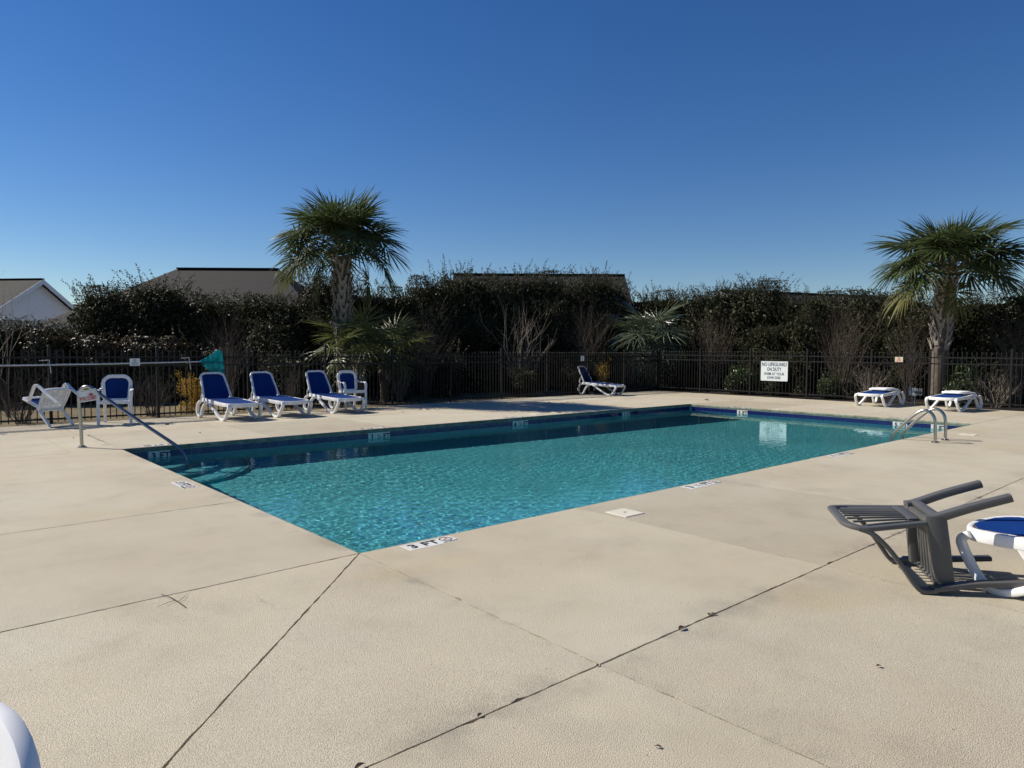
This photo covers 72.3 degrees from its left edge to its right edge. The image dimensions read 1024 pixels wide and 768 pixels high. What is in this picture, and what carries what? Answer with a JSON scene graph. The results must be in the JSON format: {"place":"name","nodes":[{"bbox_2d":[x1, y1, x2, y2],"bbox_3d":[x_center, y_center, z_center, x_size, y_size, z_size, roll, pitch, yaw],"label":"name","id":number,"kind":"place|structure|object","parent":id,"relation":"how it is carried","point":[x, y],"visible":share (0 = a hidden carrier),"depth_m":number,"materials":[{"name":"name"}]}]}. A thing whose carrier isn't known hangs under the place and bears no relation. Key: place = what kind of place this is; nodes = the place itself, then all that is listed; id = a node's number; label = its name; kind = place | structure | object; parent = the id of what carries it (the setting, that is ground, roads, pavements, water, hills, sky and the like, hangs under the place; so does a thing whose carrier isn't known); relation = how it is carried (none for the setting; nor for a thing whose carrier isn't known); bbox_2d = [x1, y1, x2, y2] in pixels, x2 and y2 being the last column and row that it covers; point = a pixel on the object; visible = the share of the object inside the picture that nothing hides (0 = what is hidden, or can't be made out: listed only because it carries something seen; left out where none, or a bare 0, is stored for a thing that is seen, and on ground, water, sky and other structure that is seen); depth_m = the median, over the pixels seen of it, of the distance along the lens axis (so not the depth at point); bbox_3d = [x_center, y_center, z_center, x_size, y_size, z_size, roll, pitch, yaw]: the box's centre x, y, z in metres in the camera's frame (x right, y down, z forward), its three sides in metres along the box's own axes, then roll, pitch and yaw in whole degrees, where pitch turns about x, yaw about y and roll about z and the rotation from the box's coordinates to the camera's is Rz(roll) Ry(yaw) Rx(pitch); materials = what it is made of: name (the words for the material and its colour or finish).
{"place":"outdoors","nodes":[
{"label":"outdoors","id":0,"kind":"place"},
{"bbox_2d":[37,267,302,331],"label":"house","id":1,"kind":"structure","parent":0,"point":[242,280],"depth_m":33.32,"materials":[{"name":"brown plastic"}]},
{"bbox_2d":[0,384,1005,426],"bbox_3d":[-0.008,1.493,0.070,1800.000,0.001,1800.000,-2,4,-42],"label":"ground","id":2,"kind":"structure","parent":0,"point":[125,407],"depth_m":17.97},
{"bbox_2d":[0,361,56,423],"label":"bare shrub","id":3,"kind":"object","parent":2,"relation":"on","point":[27,416],"visible":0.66,"depth_m":13.93,"materials":[{"name":"brown plant"}]},
{"bbox_2d":[0,278,73,328],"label":"house","id":4,"kind":"structure","parent":2,"relation":"on","point":[42,292],"depth_m":34.55,"materials":[{"name":"white plastic"}]},
{"bbox_2d":[0,314,87,403],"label":"hedge shrub","id":5,"kind":"object","parent":2,"relation":"on","point":[17,332],"visible":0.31,"depth_m":18.59,"materials":[{"name":"green plant"}]},
{"bbox_2d":[13,318,80,399],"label":"hedge shrub","id":6,"kind":"object","parent":2,"relation":"on","point":[40,343],"visible":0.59,"depth_m":18.38,"materials":[{"name":"green plant"}]},
{"bbox_2d":[62,321,142,401],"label":"hedge shrub","id":7,"kind":"object","parent":2,"relation":"on","point":[91,343],"visible":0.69,"depth_m":18.80,"materials":[{"name":"green plant"}]},
{"bbox_2d":[61,274,152,362],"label":"hedge shrub","id":8,"kind":"object","parent":2,"relation":"on","point":[98,310],"visible":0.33,"depth_m":20.39,"materials":[{"name":"green plant"}]},
{"bbox_2d":[116,324,167,401],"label":"hedge shrub","id":9,"kind":"object","parent":2,"relation":"on","point":[131,345],"visible":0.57,"depth_m":19.26,"materials":[{"name":"green plant"}]},
{"bbox_2d":[133,368,182,415],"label":"bare shrub","id":10,"kind":"object","parent":2,"relation":"on","point":[149,401],"visible":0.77,"depth_m":15.58,"materials":[{"name":"brown plant"}]},
{"bbox_2d":[111,263,214,345],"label":"hedge shrub","id":11,"kind":"object","parent":2,"relation":"on","point":[157,317],"visible":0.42,"depth_m":20.73,"materials":[{"name":"green plant"}]},
{"bbox_2d":[152,326,204,400],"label":"hedge shrub","id":12,"kind":"object","parent":2,"relation":"on","point":[171,345],"visible":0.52,"depth_m":19.70,"materials":[{"name":"green plant"}]},
{"bbox_2d":[176,369,201,411],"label":"bush","id":13,"kind":"object","parent":2,"relation":"on","point":[194,395],"visible":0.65,"depth_m":16.31,"materials":[{"name":"yellow plant"}]},
{"bbox_2d":[157,285,239,397],"bbox_3d":[-9.591,-1.262,21.596,2.681,3.451,2.485,3,4,41],"label":"hedge shrub","id":14,"kind":"object","parent":2,"relation":"on","point":[197,310],"visible":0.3,"depth_m":21.07,"materials":[{"name":"green plant"}]},
{"bbox_2d":[179,298,268,408],"bbox_3d":[-7.007,-1.046,17.960,1.913,3.363,2.415,2,3,24],"label":"bare shrub","id":15,"kind":"object","parent":2,"relation":"on","point":[230,360],"visible":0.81,"depth_m":17.66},
{"bbox_2d":[201,287,298,397],"bbox_3d":[-8.213,-1.336,22.096,2.841,3.564,2.750,0,3,-4],"label":"hedge shrub","id":16,"kind":"object","parent":2,"relation":"on","point":[250,309],"visible":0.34,"depth_m":21.30,"materials":[{"name":"green plant"}]},
{"bbox_2d":[227,306,309,393],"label":"hedge shrub","id":17,"kind":"object","parent":2,"relation":"on","point":[285,336],"visible":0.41,"depth_m":20.49,"materials":[{"name":"green plant"}]},
{"bbox_2d":[236,287,321,394],"bbox_3d":[-7.303,-1.362,22.230,2.792,3.615,2.648,-1,3,-22],"label":"hedge shrub","id":18,"kind":"object","parent":2,"relation":"on","point":[291,313],"visible":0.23,"depth_m":21.59,"materials":[{"name":"green plant"}]},
{"bbox_2d":[255,334,308,405],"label":"bush","id":19,"kind":"object","parent":2,"relation":"on","point":[278,383],"visible":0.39,"depth_m":18.60,"materials":[{"name":"green plant"}]},
{"bbox_2d":[287,270,365,374],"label":"hedge shrub","id":20,"kind":"object","parent":2,"relation":"on","point":[325,299],"visible":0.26,"depth_m":21.99,"materials":[{"name":"green plant"}]},
{"bbox_2d":[296,304,372,398],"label":"hedge shrub","id":21,"kind":"object","parent":2,"relation":"on","point":[313,345],"visible":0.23,"depth_m":21.31,"materials":[{"name":"green plant"}]},
{"bbox_2d":[264,185,413,402],"bbox_3d":[-4.795,-2.543,19.506,4.241,6.268,4.142,-2,4,-42],"label":"palm tree","id":22,"kind":"object","parent":2,"relation":"on","point":[337,224],"visible":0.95,"depth_m":19.29,"materials":[{"name":"green plant"}]},
{"bbox_2d":[304,297,414,404],"bbox_3d":[-4.175,-0.889,19.252,3.309,2.995,3.245,-2,4,-42],"label":"fan palm","id":23,"kind":"object","parent":2,"relation":"on","point":[367,331],"visible":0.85,"depth_m":18.90,"materials":[{"name":"green plant"}]},
{"bbox_2d":[326,270,396,394],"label":"hedge shrub","id":24,"kind":"object","parent":2,"relation":"on","point":[375,301],"visible":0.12,"depth_m":22.98,"materials":[{"name":"green plant"}]},
{"bbox_2d":[332,309,440,401],"bbox_3d":[-3.622,-0.853,20.277,3.408,2.831,2.979,0,3,-1],"label":"fan palm","id":25,"kind":"object","parent":2,"relation":"on","point":[397,336],"visible":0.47,"depth_m":20.27,"materials":[{"name":"green plant"}]},
{"bbox_2d":[360,312,419,395],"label":"hedge shrub","id":26,"kind":"object","parent":2,"relation":"on","point":[370,392],"visible":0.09,"depth_m":22.72,"materials":[{"name":"green plant"}]},
{"bbox_2d":[375,344,416,400],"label":"bush","id":27,"kind":"object","parent":2,"relation":"on","point":[408,389],"visible":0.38,"depth_m":20.61,"materials":[{"name":"green plant"}]},
{"bbox_2d":[360,278,436,393],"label":"hedge shrub","id":28,"kind":"object","parent":2,"relation":"on","point":[405,301],"visible":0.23,"depth_m":23.79,"materials":[{"name":"green plant"}]},
{"bbox_2d":[390,298,468,398],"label":"bare shrub","id":29,"kind":"object","parent":2,"relation":"on","point":[422,369],"visible":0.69,"depth_m":21.44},
{"bbox_2d":[400,296,460,393],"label":"hedge shrub","id":30,"kind":"object","parent":2,"relation":"on","point":[446,324],"visible":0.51,"depth_m":23.65,"materials":[{"name":"green plant"}]},
{"bbox_2d":[405,261,468,389],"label":"hedge shrub","id":31,"kind":"object","parent":2,"relation":"on","point":[442,292],"visible":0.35,"depth_m":24.76,"materials":[{"name":"green plant"}]},
{"bbox_2d":[418,338,467,397],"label":"bush","id":32,"kind":"object","parent":2,"relation":"on","point":[442,369],"visible":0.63,"depth_m":22.23,"materials":[{"name":"green plant"}]},
{"bbox_2d":[431,254,498,388],"bbox_3d":[-1.859,-2.278,26.457,2.604,5.141,2.991,1,3,9],"label":"hedge shrub","id":33,"kind":"object","parent":2,"relation":"on","point":[473,288],"visible":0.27,"depth_m":25.74,"materials":[{"name":"green plant"}]},
{"bbox_2d":[460,269,527,388],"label":"hedge shrub","id":34,"kind":"object","parent":2,"relation":"on","point":[500,292],"visible":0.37,"depth_m":26.54,"materials":[{"name":"green plant"}]},
{"bbox_2d":[0,391,1023,767],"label":"pool deck","id":35,"kind":"structure","parent":2,"relation":"on","point":[274,643],"depth_m":3.79,"materials":[{"name":"concrete"}]},
{"bbox_2d":[0,702,40,767],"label":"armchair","id":36,"kind":"object","parent":35,"relation":"on","point":[17,747],"visible":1,"depth_m":0.96,"materials":[{"name":"white plastic"}]},
{"bbox_2d":[22,383,76,427],"bbox_3d":[-8.646,0.292,13.166,0.949,0.571,0.635,36,14,16],"label":"armchair","id":37,"kind":"object","parent":35,"relation":"on","point":[45,401],"visible":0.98,"depth_m":13.11,"materials":[{"name":"white plastic"}]},
{"bbox_2d":[96,375,133,424],"bbox_3d":[-7.782,0.298,13.769,0.635,0.948,0.571,-1,3,-24],"label":"armchair","id":38,"kind":"object","parent":35,"relation":"on","point":[118,389],"visible":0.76,"depth_m":13.91,"materials":[{"name":"white plastic"}]},
{"bbox_2d":[77,385,187,459],"bbox_3d":[-5.582,0.832,10.315,1.688,1.625,0.124,0,3,3],"label":"handrail","id":39,"kind":"object","parent":35,"relation":"on","point":[138,420],"visible":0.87,"depth_m":10.29,"materials":[{"name":"metal"}]},
{"bbox_2d":[196,372,262,420],"bbox_3d":[-6.015,0.250,14.857,1.556,0.970,0.799,3,4,41],"label":"sun lounger","id":40,"kind":"object","parent":35,"relation":"on","point":[214,387],"visible":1,"depth_m":15.01,"materials":[{"name":"white plastic"}]},
{"bbox_2d":[247,371,312,417],"bbox_3d":[-5.208,0.217,15.639,1.556,0.970,0.799,3,3,39],"label":"sun lounger","id":41,"kind":"object","parent":35,"relation":"on","point":[264,387],"visible":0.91,"depth_m":15.78,"materials":[{"name":"white plastic"}]},
{"bbox_2d":[303,370,364,413],"bbox_3d":[-4.254,0.174,16.659,1.556,0.970,0.799,3,4,40],"label":"sun lounger","id":42,"kind":"object","parent":35,"relation":"on","point":[319,387],"visible":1,"depth_m":16.80,"materials":[{"name":"white plastic"}]},
{"bbox_2d":[337,370,366,409],"bbox_3d":[-4.037,0.139,17.557,0.635,0.948,0.571,-2,4,-40],"label":"armchair","id":43,"kind":"object","parent":35,"relation":"on","point":[346,379],"visible":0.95,"depth_m":17.66,"materials":[{"name":"white plastic"}]},
{"bbox_2d":[122,404,971,554],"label":"swimming pool","id":44,"kind":"structure","parent":35,"relation":"in","point":[167,450],"depth_m":14.38,"materials":[{"name":"paint"}]},
{"bbox_2d":[143,410,948,552],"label":"water","id":45,"kind":"structure","parent":44,"relation":"in","point":[365,495],"depth_m":9.83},
{"bbox_2d":[854,387,904,406],"bbox_3d":[10.207,0.356,19.463,1.460,0.499,0.799,-2,4,-40],"label":"sun lounger","id":46,"kind":"object","parent":35,"relation":"on","point":[875,392],"visible":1,"depth_m":19.31,"materials":[{"name":"white plastic"}]},
{"bbox_2d":[889,407,949,442],"bbox_3d":[6.872,1.292,11.860,0.614,1.794,0.780,-2,4,-42],"label":"pool ladder","id":47,"kind":"object","parent":35,"relation":"attached to","point":[910,425],"visible":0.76,"depth_m":11.74,"materials":[{"name":"metal"}]},
{"bbox_2d":[828,480,1023,593],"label":"armchair","id":48,"kind":"object","parent":35,"relation":"on","point":[925,526],"visible":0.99,"depth_m":4.33,"materials":[{"name":"grey plastic"}]},
{"bbox_2d":[925,390,982,411],"bbox_3d":[11.331,0.432,17.988,1.460,0.499,0.799,-2,3,-35],"label":"sun lounger","id":49,"kind":"object","parent":35,"relation":"on","point":[946,396],"visible":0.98,"depth_m":17.84,"materials":[{"name":"white plastic"}]},
{"bbox_2d":[956,516,1023,596],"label":"sun lounger","id":50,"kind":"object","parent":35,"relation":"on","point":[1012,527],"visible":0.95,"depth_m":4.36,"materials":[{"name":"white plastic"}]},
{"bbox_2d":[5,386,1023,426],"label":"mulch bed","id":51,"kind":"object","parent":2,"relation":"on","point":[896,401],"visible":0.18,"depth_m":22.72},
{"bbox_2d":[0,345,657,424],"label":"metal fence","id":52,"kind":"object","parent":51,"relation":"on","point":[325,363],"visible":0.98,"depth_m":18.12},
{"bbox_2d":[39,360,51,372],"bbox_3d":[-8.991,-0.336,13.487,0.199,0.264,0.096,-2,4,-42],"label":"pole hook","id":53,"kind":"object","parent":52,"relation":"attached to","point":[49,366],"visible":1,"depth_m":13.51,"materials":[{"name":"metal"}]},
{"bbox_2d":[0,350,224,374],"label":"skimmer net","id":54,"kind":"object","parent":53,"relation":"hanging from","point":[213,362],"visible":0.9,"depth_m":15.38,"materials":[{"name":"metal"}]},
{"bbox_2d":[554,289,622,390],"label":"bare shrub","id":55,"kind":"object","parent":51,"relation":"on","point":[586,346],"visible":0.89,"depth_m":26.24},
{"bbox_2d":[596,298,703,389],"bbox_3d":[5.413,-1.440,28.012,4.415,4.049,4.328,1,3,6],"label":"fan palm","id":56,"kind":"object","parent":51,"relation":"on","point":[658,326],"visible":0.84,"depth_m":27.46,"materials":[{"name":"green plant"}]},
{"bbox_2d":[680,300,752,390],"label":"bare shrub","id":57,"kind":"object","parent":51,"relation":"on","point":[706,357],"visible":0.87,"depth_m":26.39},
{"bbox_2d":[723,358,760,393],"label":"bush","id":58,"kind":"object","parent":51,"relation":"on","point":[745,371],"visible":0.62,"depth_m":24.81,"materials":[{"name":"green plant"}]},
{"bbox_2d":[763,334,794,395],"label":"bush","id":59,"kind":"object","parent":51,"relation":"on","point":[778,385],"visible":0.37,"depth_m":23.90,"materials":[{"name":"green plant"}]},
{"bbox_2d":[818,367,842,398],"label":"bush","id":60,"kind":"object","parent":51,"relation":"on","point":[821,385],"visible":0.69,"depth_m":22.48,"materials":[{"name":"green plant"}]},
{"bbox_2d":[658,348,1023,407],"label":"metal fence","id":61,"kind":"object","parent":51,"relation":"on","point":[871,362],"visible":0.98,"depth_m":21.28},
{"bbox_2d":[761,361,787,380],"bbox_3d":[8.571,-0.420,22.909,0.008,0.640,0.930,-2,4,-42],"label":"lifeguard sign","id":62,"kind":"object","parent":61,"relation":"attached to","point":[774,370],"visible":1,"depth_m":22.90,"materials":[{"name":"white"}]},
{"bbox_2d":[807,289,895,397],"bbox_3d":[10.983,-1.434,23.143,2.757,3.858,3.276,0,3,2],"label":"bare shrub","id":63,"kind":"object","parent":51,"relation":"on","point":[844,364],"visible":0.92,"depth_m":22.88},
{"bbox_2d":[872,286,950,401],"bbox_3d":[12.365,-1.286,21.452,2.269,3.730,2.243,0,3,-13],"label":"bare shrub","id":64,"kind":"object","parent":51,"relation":"on","point":[910,374],"visible":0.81,"depth_m":21.41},
{"bbox_2d":[863,206,1023,404],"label":"palm tree","id":65,"kind":"object","parent":51,"relation":"on","point":[956,242],"visible":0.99,"depth_m":19.55,"materials":[{"name":"green plant"}]},
{"bbox_2d":[943,346,983,405],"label":"bush","id":66,"kind":"object","parent":51,"relation":"on","point":[964,383],"visible":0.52,"depth_m":19.82,"materials":[{"name":"green plant"}]},
{"bbox_2d":[955,286,1023,406],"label":"bare shrub","id":67,"kind":"object","parent":51,"relation":"on","point":[1014,380],"visible":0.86,"depth_m":19.46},
{"bbox_2d":[485,260,548,323],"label":"hedge shrub","id":68,"kind":"object","parent":2,"relation":"on","point":[529,291],"visible":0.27,"depth_m":27.62,"materials":[{"name":"green plant"}]},
{"bbox_2d":[487,306,548,390],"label":"hedge shrub","id":69,"kind":"object","parent":2,"relation":"on","point":[509,327],"visible":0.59,"depth_m":25.75,"materials":[{"name":"green plant"}]},
{"bbox_2d":[484,295,556,376],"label":"bare shrub","id":70,"kind":"object","parent":2,"relation":"on","point":[521,348],"visible":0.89,"depth_m":23.94,"materials":[{"name":"brown plant"}]},
{"bbox_2d":[506,358,535,395],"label":"bush","id":71,"kind":"object","parent":2,"relation":"on","point":[512,376],"visible":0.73,"depth_m":22.98,"materials":[{"name":"green plant"}]},
{"bbox_2d":[508,264,575,354],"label":"hedge shrub","id":72,"kind":"object","parent":2,"relation":"on","point":[553,290],"visible":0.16,"depth_m":28.49,"materials":[{"name":"green plant"}]},
{"bbox_2d":[516,294,582,388],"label":"hedge shrub","id":73,"kind":"object","parent":2,"relation":"on","point":[552,330],"visible":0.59,"depth_m":26.98,"materials":[{"name":"green plant"}]},
{"bbox_2d":[555,358,583,393],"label":"bush","id":74,"kind":"object","parent":2,"relation":"on","point":[569,380],"visible":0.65,"depth_m":24.32,"materials":[{"name":"green plant"}]},
{"bbox_2d":[558,298,597,386],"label":"hedge shrub","id":75,"kind":"object","parent":2,"relation":"on","point":[575,319],"visible":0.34,"depth_m":28.17,"materials":[{"name":"green plant"}]},
{"bbox_2d":[559,275,601,370],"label":"hedge shrub","id":76,"kind":"object","parent":2,"relation":"on","point":[574,296],"visible":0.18,"depth_m":29.25,"materials":[{"name":"green plant"}]},
{"bbox_2d":[563,260,621,357],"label":"hedge shrub","id":77,"kind":"object","parent":2,"relation":"on","point":[607,297],"visible":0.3,"depth_m":30.03,"materials":[{"name":"green plant"}]},
{"bbox_2d":[583,309,624,386],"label":"hedge shrub","id":78,"kind":"object","parent":2,"relation":"on","point":[607,333],"visible":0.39,"depth_m":29.18,"materials":[{"name":"green plant"}]},
{"bbox_2d":[579,270,635,316],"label":"hedge shrub","id":79,"kind":"object","parent":2,"relation":"on","point":[623,298],"visible":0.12,"depth_m":31.36,"materials":[{"name":"green plant"}]},
{"bbox_2d":[607,305,648,385],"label":"hedge shrub","id":80,"kind":"object","parent":2,"relation":"on","point":[625,320],"visible":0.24,"depth_m":30.26,"materials":[{"name":"green plant"}]},
{"bbox_2d":[625,280,678,384],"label":"hedge shrub","id":81,"kind":"object","parent":2,"relation":"on","point":[642,304],"visible":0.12,"depth_m":31.04,"materials":[{"name":"green plant"}]},
{"bbox_2d":[643,284,694,385],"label":"hedge shrub","id":82,"kind":"object","parent":2,"relation":"on","point":[660,303],"visible":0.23,"depth_m":30.05,"materials":[{"name":"green plant"}]},
{"bbox_2d":[665,347,690,390],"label":"bush","id":83,"kind":"object","parent":2,"relation":"on","point":[678,376],"visible":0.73,"depth_m":26.93,"materials":[{"name":"green plant"}]},
{"bbox_2d":[677,335,712,387],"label":"hedge shrub","id":84,"kind":"object","parent":2,"relation":"on","point":[698,345],"visible":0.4,"depth_m":28.23,"materials":[{"name":"green plant"}]},
{"bbox_2d":[673,285,720,381],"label":"hedge shrub","id":85,"kind":"object","parent":2,"relation":"on","point":[692,305],"visible":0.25,"depth_m":29.03,"materials":[{"name":"green plant"}]},
{"bbox_2d":[690,275,749,387],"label":"hedge shrub","id":86,"kind":"object","parent":2,"relation":"on","point":[723,303],"visible":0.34,"depth_m":27.99,"materials":[{"name":"green plant"}]},
{"bbox_2d":[702,334,752,389],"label":"hedge shrub","id":87,"kind":"object","parent":2,"relation":"on","point":[734,351],"visible":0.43,"depth_m":27.03,"materials":[{"name":"green plant"}]},
{"bbox_2d":[716,270,800,369],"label":"hedge shrub","id":88,"kind":"object","parent":2,"relation":"on","point":[750,297],"visible":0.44,"depth_m":27.06,"materials":[{"name":"green plant"}]},
{"bbox_2d":[740,322,790,391],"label":"hedge shrub","id":89,"kind":"object","parent":2,"relation":"on","point":[757,338],"visible":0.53,"depth_m":25.79,"materials":[{"name":"green plant"}]},
{"bbox_2d":[759,285,834,356],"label":"hedge shrub","id":90,"kind":"object","parent":2,"relation":"on","point":[789,317],"visible":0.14,"depth_m":26.30,"materials":[{"name":"green plant"}]},
{"bbox_2d":[773,299,836,393],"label":"hedge shrub","id":91,"kind":"object","parent":2,"relation":"on","point":[802,345],"visible":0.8,"depth_m":24.71,"materials":[{"name":"green plant"}]},
{"bbox_2d":[779,283,859,387],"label":"hedge shrub","id":92,"kind":"object","parent":2,"relation":"on","point":[815,303],"visible":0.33,"depth_m":25.04,"materials":[{"name":"green plant"}]},
{"bbox_2d":[827,329,891,396],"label":"hedge shrub","id":93,"kind":"object","parent":2,"relation":"on","point":[875,346],"visible":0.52,"depth_m":23.39,"materials":[{"name":"green plant"}]},
{"bbox_2d":[822,277,902,383],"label":"hedge shrub","id":94,"kind":"object","parent":2,"relation":"on","point":[856,308],"visible":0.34,"depth_m":24.19,"materials":[{"name":"green plant"}]},
{"bbox_2d":[861,286,933,396],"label":"hedge shrub","id":95,"kind":"object","parent":2,"relation":"on","point":[884,328],"visible":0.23,"depth_m":23.34,"materials":[{"name":"green plant"}]},
{"bbox_2d":[878,308,954,398],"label":"hedge shrub","id":96,"kind":"object","parent":2,"relation":"on","point":[896,384],"visible":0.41,"depth_m":22.19,"materials":[{"name":"green plant"}]},
{"bbox_2d":[889,290,981,399],"bbox_3d":[13.733,-1.220,22.636,2.473,3.520,2.850,-1,3,-32],"label":"hedge shrub","id":97,"kind":"object","parent":2,"relation":"on","point":[959,324],"visible":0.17,"depth_m":21.93,"materials":[{"name":"green plant"}]},
{"bbox_2d":[948,285,1023,400],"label":"hedge shrub","id":98,"kind":"object","parent":2,"relation":"on","point":[980,323],"visible":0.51,"depth_m":21.42,"materials":[{"name":"green plant"}]},
{"bbox_2d":[983,333,1023,404],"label":"hedge shrub","id":99,"kind":"object","parent":2,"relation":"on","point":[1002,371],"visible":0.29,"depth_m":20.42,"materials":[{"name":"green plant"}]},
{"bbox_2d":[984,279,1023,390],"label":"hedge shrub","id":100,"kind":"object","parent":2,"relation":"on","point":[1019,310],"visible":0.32,"depth_m":20.98,"materials":[{"name":"green plant"}]},
{"bbox_2d":[0,0,1023,312],"label":"sky","id":101,"kind":"structure","parent":0,"point":[685,143],"materials":[{"name":"blue"}]},
{"bbox_2d":[453,273,631,315],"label":"house","id":102,"kind":"structure","parent":0,"point":[566,281],"depth_m":44.38,"materials":[{"name":"brown"}]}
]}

